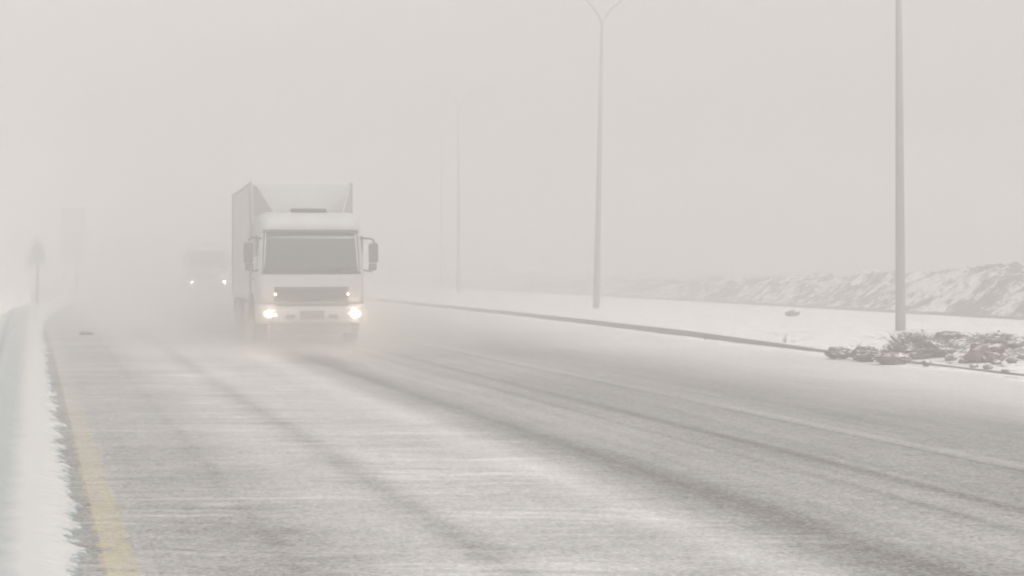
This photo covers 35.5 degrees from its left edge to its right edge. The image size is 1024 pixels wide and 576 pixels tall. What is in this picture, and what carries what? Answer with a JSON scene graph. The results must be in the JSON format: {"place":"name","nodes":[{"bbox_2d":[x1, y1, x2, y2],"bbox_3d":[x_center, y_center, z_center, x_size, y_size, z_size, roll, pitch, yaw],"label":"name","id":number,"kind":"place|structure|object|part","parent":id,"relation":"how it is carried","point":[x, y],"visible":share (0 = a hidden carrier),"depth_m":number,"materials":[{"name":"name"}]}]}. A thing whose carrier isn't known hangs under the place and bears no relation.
{"place":"outdoors","nodes":[
{"label":"outdoors","id":0,"kind":"place"},
{"bbox_2d":[0,271,31,315],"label":"snow field","id":1,"kind":"structure","parent":0,"point":[15,290],"depth_m":111.81,"materials":[{"name":"white snow"}]},
{"bbox_2d":[0,0,1023,270],"label":"sky","id":2,"kind":"structure","parent":0,"point":[738,135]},
{"bbox_2d":[24,271,1019,373],"bbox_3d":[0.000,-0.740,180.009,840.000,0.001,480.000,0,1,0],"label":"ground","id":3,"kind":"structure","parent":0,"point":[834,273],"depth_m":369.00,"materials":[{"name":"white snow"}]},
{"bbox_2d":[0,284,165,575],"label":"snow drift","id":4,"kind":"object","parent":3,"relation":"on","point":[39,524],"visible":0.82,"depth_m":15.08,"materials":[{"name":"white snow"}]},
{"bbox_2d":[25,236,50,302],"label":"young tree","id":5,"kind":"object","parent":4,"relation":"on","point":[36,253],"visible":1,"depth_m":71.77,"materials":[{"name":"grey plant"}]},
{"bbox_2d":[31,272,1023,575],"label":"road","id":6,"kind":"structure","parent":0,"point":[201,434],"depth_m":16.30,"materials":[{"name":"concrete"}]},
{"bbox_2d":[61,208,85,291],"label":"sign board","id":7,"kind":"object","parent":6,"relation":"on","point":[73,234],"visible":0.91,"depth_m":104.88,"materials":[{"name":"metal"}]},
{"bbox_2d":[79,331,93,334],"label":"debris","id":8,"kind":"object","parent":6,"relation":"on","point":[85,333],"visible":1,"depth_m":42.78,"materials":[{"name":"plastic"}]},
{"bbox_2d":[182,243,231,293],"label":"truck","id":9,"kind":"object","parent":6,"relation":"on","point":[207,266],"visible":0.99,"depth_m":100.03,"materials":[{"name":"white paint"}]},
{"bbox_2d":[232,181,377,342],"bbox_3d":[-5.723,-0.685,41.692,3.120,3.920,9.532,0,1,-13],"label":"truck","id":10,"kind":"object","parent":6,"relation":"on","point":[297,258],"visible":1,"depth_m":37.37,"materials":[{"name":"white paint"}]},
{"bbox_3d":[-6.069,-0.451,37.738,0.053,1.570,1.050,0,1,-13],"label":"door","id":11,"kind":"part","parent":10,"relation":"part of","materials":[{"name":"white paint"}]},
{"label":"door","id":12,"kind":"part","parent":10,"relation":"part of","materials":[{"name":"white paint"}]},
{"bbox_2d":[110,272,1023,375],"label":"kerb","id":13,"kind":"structure","parent":6,"relation":"on","point":[666,331],"depth_m":45.95,"materials":[{"name":"concrete"}]},
{"bbox_2d":[231,286,1023,381],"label":"snow along kerb","id":14,"kind":"structure","parent":6,"relation":"on","point":[1017,378],"depth_m":37.62,"materials":[{"name":"white snow"}]},
{"bbox_2d":[824,346,852,358],"bbox_3d":[6.538,1.291,31.927,0.612,0.248,0.468,1,1,30],"label":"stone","id":15,"kind":"object","parent":14,"relation":"on","point":[840,352],"visible":0.97,"depth_m":31.82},
{"bbox_2d":[848,346,880,361],"bbox_3d":[6.877,1.288,31.151,0.658,0.335,0.496,0,1,16],"label":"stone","id":16,"kind":"object","parent":14,"relation":"on","point":[862,353],"visible":0.89,"depth_m":31.00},
{"bbox_2d":[872,353,910,364],"bbox_3d":[7.179,1.337,30.186,0.786,0.241,0.501,0,1,-19],"label":"rock","id":17,"kind":"object","parent":14,"relation":"on","point":[890,358],"visible":1,"depth_m":30.04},
{"bbox_2d":[921,360,931,366],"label":"stone","id":18,"kind":"object","parent":14,"relation":"on","point":[926,363],"visible":1,"depth_m":29.20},
{"bbox_2d":[107,271,1023,373],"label":"snowy verge","id":19,"kind":"structure","parent":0,"point":[824,329],"depth_m":50.65,"materials":[{"name":"white snow"}]},
{"bbox_2d":[420,85,496,291],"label":"street lamp","id":20,"kind":"object","parent":19,"relation":"on","point":[458,221],"visible":0.96,"depth_m":95.86,"materials":[{"name":"metal"}]},
{"bbox_2d":[585,0,622,307],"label":"street lamp","id":21,"kind":"object","parent":19,"relation":"on","point":[596,296],"visible":0.94,"depth_m":62.09,"materials":[{"name":"metal"}]},
{"bbox_2d":[785,309,799,316],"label":"stone","id":22,"kind":"object","parent":19,"relation":"on","point":[792,312],"visible":0.94,"depth_m":52.10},
{"bbox_2d":[895,0,905,330],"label":"street lamp","id":23,"kind":"object","parent":19,"relation":"on","point":[900,319],"visible":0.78,"depth_m":40.27,"materials":[{"name":"metal"}]},
{"bbox_2d":[879,328,943,352],"bbox_3d":[8.158,1.096,32.187,1.401,0.589,1.469,1,1,36],"label":"dry shrub","id":24,"kind":"object","parent":19,"relation":"on","point":[898,345],"visible":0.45,"depth_m":32.15,"materials":[{"name":"grey plant"}]},
{"bbox_2d":[904,340,956,358],"bbox_3d":[8.040,1.223,30.769,1.002,0.449,0.700,0,1,20],"label":"earth clod","id":25,"kind":"object","parent":19,"relation":"on","point":[926,349],"visible":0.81,"depth_m":30.54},
{"bbox_2d":[909,331,971,350],"bbox_3d":[8.401,1.139,31.584,1.222,0.545,1.162,1,1,36],"label":"dry shrub","id":26,"kind":"object","parent":19,"relation":"on","point":[939,340],"visible":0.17,"depth_m":31.49,"materials":[{"name":"grey plant"}]},
{"bbox_2d":[945,354,956,360],"bbox_3d":[8.178,1.302,29.845,0.269,0.150,0.203,-1,1,-37],"label":"stone","id":27,"kind":"object","parent":19,"relation":"on","point":[950,357],"visible":1,"depth_m":29.77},
{"bbox_2d":[933,331,973,339],"bbox_3d":[9.355,1.048,34.011,0.622,0.277,0.802,-1,1,-38],"label":"earth clod","id":28,"kind":"object","parent":19,"relation":"on","point":[957,335],"visible":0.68,"depth_m":33.84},
{"bbox_2d":[958,358,970,363],"bbox_3d":[8.274,1.341,29.301,0.167,0.140,0.240,-1,1,-41],"label":"stone","id":29,"kind":"object","parent":19,"relation":"on","point":[962,360],"visible":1,"depth_m":29.24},
{"bbox_2d":[969,364,978,367],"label":"stone","id":30,"kind":"object","parent":19,"relation":"on","point":[973,366],"visible":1,"depth_m":28.43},
{"bbox_2d":[954,330,1011,343],"bbox_3d":[10.132,1.038,33.269,1.894,0.361,1.019,0,1,-12],"label":"dry shrub","id":31,"kind":"object","parent":19,"relation":"on","point":[976,338],"visible":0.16,"depth_m":33.27,"materials":[{"name":"grey plant"}]},
{"bbox_2d":[961,342,1005,362],"bbox_3d":[8.632,1.223,29.261,0.745,0.473,0.773,0,1,27],"label":"earth clod","id":32,"kind":"object","parent":19,"relation":"on","point":[983,352],"visible":0.83,"depth_m":29.06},
{"bbox_2d":[982,364,992,368],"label":"stone","id":33,"kind":"object","parent":19,"relation":"on","point":[987,366],"visible":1,"depth_m":27.99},
{"bbox_2d":[990,360,1001,364],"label":"stone","id":34,"kind":"object","parent":19,"relation":"on","point":[995,362],"visible":0.98,"depth_m":28.54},
{"bbox_2d":[979,333,1023,348],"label":"earth clod","id":35,"kind":"object","parent":19,"relation":"on","point":[1008,341],"visible":0.73,"depth_m":31.79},
{"bbox_2d":[1006,358,1016,362],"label":"stone","id":36,"kind":"object","parent":19,"relation":"on","point":[1010,360],"visible":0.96,"depth_m":28.67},
{"bbox_2d":[182,272,1023,319],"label":"road","id":37,"kind":"structure","parent":0,"point":[881,310],"depth_m":69.94,"materials":[{"name":"grey asphalt"}]},
{"bbox_2d":[410,121,471,286],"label":"street lamp","id":38,"kind":"object","parent":37,"relation":"on","point":[441,230],"visible":0.98,"depth_m":119.87,"materials":[{"name":"metal"}]},
{"bbox_2d":[363,262,1023,316],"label":"snowy bank","id":39,"kind":"structure","parent":0,"point":[994,289],"depth_m":72.45,"materials":[{"name":"white snow"}]}
]}

